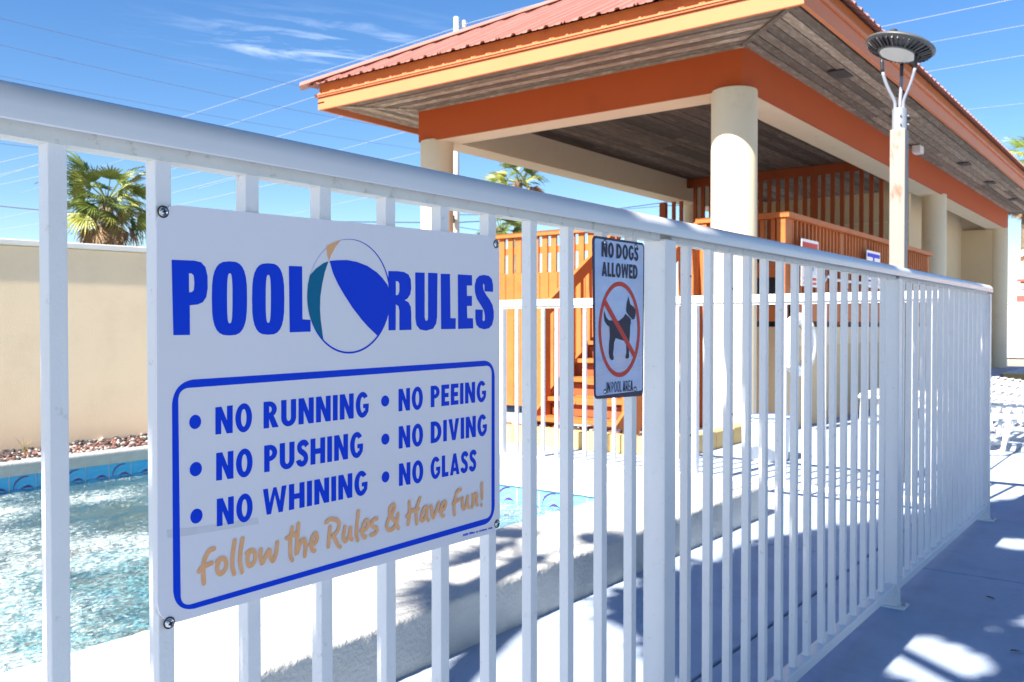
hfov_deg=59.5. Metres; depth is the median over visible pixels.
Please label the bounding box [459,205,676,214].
power line
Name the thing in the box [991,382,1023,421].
sun lounger
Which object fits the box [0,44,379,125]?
power line
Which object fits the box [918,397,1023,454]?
sun lounger
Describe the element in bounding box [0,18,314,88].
power line
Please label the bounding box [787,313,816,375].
life ring
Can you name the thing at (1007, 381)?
sun lounger
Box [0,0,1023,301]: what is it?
sky
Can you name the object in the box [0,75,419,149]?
power line
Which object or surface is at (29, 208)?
power line
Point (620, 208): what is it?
power line
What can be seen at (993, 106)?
power line
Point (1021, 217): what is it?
palm tree
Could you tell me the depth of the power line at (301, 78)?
37.80 m
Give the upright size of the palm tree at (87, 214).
5.484 m
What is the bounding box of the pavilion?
[299,0,1023,428]
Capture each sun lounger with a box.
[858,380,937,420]
[918,390,1023,439]
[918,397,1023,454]
[991,376,1023,386]
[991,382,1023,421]
[991,389,1023,431]
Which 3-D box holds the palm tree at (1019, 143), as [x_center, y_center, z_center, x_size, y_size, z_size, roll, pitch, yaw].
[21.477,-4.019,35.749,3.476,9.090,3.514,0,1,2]
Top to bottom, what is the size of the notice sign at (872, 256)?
0.460 m
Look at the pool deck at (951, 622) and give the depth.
3.37 m
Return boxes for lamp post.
[865,29,935,481]
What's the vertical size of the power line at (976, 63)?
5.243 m
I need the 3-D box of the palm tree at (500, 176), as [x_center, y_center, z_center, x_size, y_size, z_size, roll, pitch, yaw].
[0.093,-3.055,32.145,2.502,7.272,2.575,1,1,37]
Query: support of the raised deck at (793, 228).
on the pool deck at (951, 622)
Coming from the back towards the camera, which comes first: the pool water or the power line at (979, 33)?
the power line at (979, 33)
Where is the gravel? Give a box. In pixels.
[0,433,147,461]
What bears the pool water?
in the swimming pool
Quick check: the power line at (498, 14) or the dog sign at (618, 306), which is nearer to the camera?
the dog sign at (618, 306)
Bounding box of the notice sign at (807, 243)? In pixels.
[801,238,818,287]
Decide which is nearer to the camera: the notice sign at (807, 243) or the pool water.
the pool water
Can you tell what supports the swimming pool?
in the pool deck at (951, 622)
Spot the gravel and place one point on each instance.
(95, 444)
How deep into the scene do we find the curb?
7.94 m
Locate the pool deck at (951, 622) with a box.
[396,383,1023,681]
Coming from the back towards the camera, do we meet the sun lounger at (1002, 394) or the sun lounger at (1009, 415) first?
the sun lounger at (1002, 394)
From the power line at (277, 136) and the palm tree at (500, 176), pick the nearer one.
the palm tree at (500, 176)
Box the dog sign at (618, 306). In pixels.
[592,236,643,398]
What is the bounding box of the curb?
[507,421,741,457]
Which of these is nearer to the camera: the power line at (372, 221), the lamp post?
the lamp post
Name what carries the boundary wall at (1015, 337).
on the ground
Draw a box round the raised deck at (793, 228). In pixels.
[496,211,932,433]
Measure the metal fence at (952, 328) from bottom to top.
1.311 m
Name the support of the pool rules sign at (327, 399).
attached to the metal fence at (952, 328)
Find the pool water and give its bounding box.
[0,473,556,672]
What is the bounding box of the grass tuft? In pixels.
[20,440,31,454]
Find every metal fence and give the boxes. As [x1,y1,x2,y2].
[0,80,995,681]
[500,291,936,504]
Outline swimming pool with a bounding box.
[0,442,758,681]
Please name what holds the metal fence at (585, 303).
on the pool deck at (951, 622)
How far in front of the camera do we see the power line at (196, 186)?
56.56 m
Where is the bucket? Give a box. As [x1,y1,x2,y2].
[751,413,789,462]
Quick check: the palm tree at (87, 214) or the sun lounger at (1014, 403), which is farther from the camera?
the palm tree at (87, 214)
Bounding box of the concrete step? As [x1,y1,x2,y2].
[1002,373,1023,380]
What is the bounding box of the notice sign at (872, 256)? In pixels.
[866,250,879,288]
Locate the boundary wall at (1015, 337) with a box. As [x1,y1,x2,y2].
[1007,302,1023,357]
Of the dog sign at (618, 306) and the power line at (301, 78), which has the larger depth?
the power line at (301, 78)
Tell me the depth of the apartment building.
36.13 m
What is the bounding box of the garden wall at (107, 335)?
[0,238,147,451]
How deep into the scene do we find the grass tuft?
6.13 m
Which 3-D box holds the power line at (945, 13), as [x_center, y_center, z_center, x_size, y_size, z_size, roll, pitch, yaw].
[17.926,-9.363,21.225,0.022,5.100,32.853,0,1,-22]
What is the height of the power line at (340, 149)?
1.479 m
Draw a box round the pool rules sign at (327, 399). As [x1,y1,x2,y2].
[155,205,499,628]
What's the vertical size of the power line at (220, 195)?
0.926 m
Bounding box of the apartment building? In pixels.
[1011,250,1023,301]
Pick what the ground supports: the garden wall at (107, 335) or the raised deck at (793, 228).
the garden wall at (107, 335)
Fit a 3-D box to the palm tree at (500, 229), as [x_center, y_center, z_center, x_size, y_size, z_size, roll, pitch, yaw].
[-0.341,-1.795,28.095,1.574,4.877,2.003,0,1,-15]
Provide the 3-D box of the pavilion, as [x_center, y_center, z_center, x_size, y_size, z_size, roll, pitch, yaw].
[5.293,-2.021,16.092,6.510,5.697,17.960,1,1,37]
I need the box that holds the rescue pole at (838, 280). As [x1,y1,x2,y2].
[825,275,879,285]
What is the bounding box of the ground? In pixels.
[1007,357,1023,366]
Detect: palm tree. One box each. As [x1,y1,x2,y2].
[35,150,145,246]
[476,218,521,248]
[481,162,550,273]
[999,135,1023,164]
[1008,214,1023,256]
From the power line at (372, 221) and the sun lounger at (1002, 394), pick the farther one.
the power line at (372, 221)
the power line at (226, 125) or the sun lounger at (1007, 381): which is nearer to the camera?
the sun lounger at (1007, 381)
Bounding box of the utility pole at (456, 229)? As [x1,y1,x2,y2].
[453,16,466,232]
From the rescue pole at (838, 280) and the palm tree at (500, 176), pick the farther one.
the palm tree at (500, 176)
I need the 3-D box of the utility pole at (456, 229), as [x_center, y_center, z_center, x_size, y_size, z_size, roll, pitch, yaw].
[-1.947,-5.468,31.936,0.743,12.104,0.298,-1,1,-44]
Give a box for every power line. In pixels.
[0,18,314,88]
[0,25,462,176]
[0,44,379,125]
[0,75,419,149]
[0,205,133,216]
[25,97,312,191]
[67,183,276,229]
[68,218,420,222]
[96,116,342,192]
[126,177,232,204]
[198,132,403,188]
[459,202,665,222]
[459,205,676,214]
[463,4,534,24]
[881,0,1008,26]
[928,55,1023,71]
[933,25,1023,41]
[966,103,1023,109]

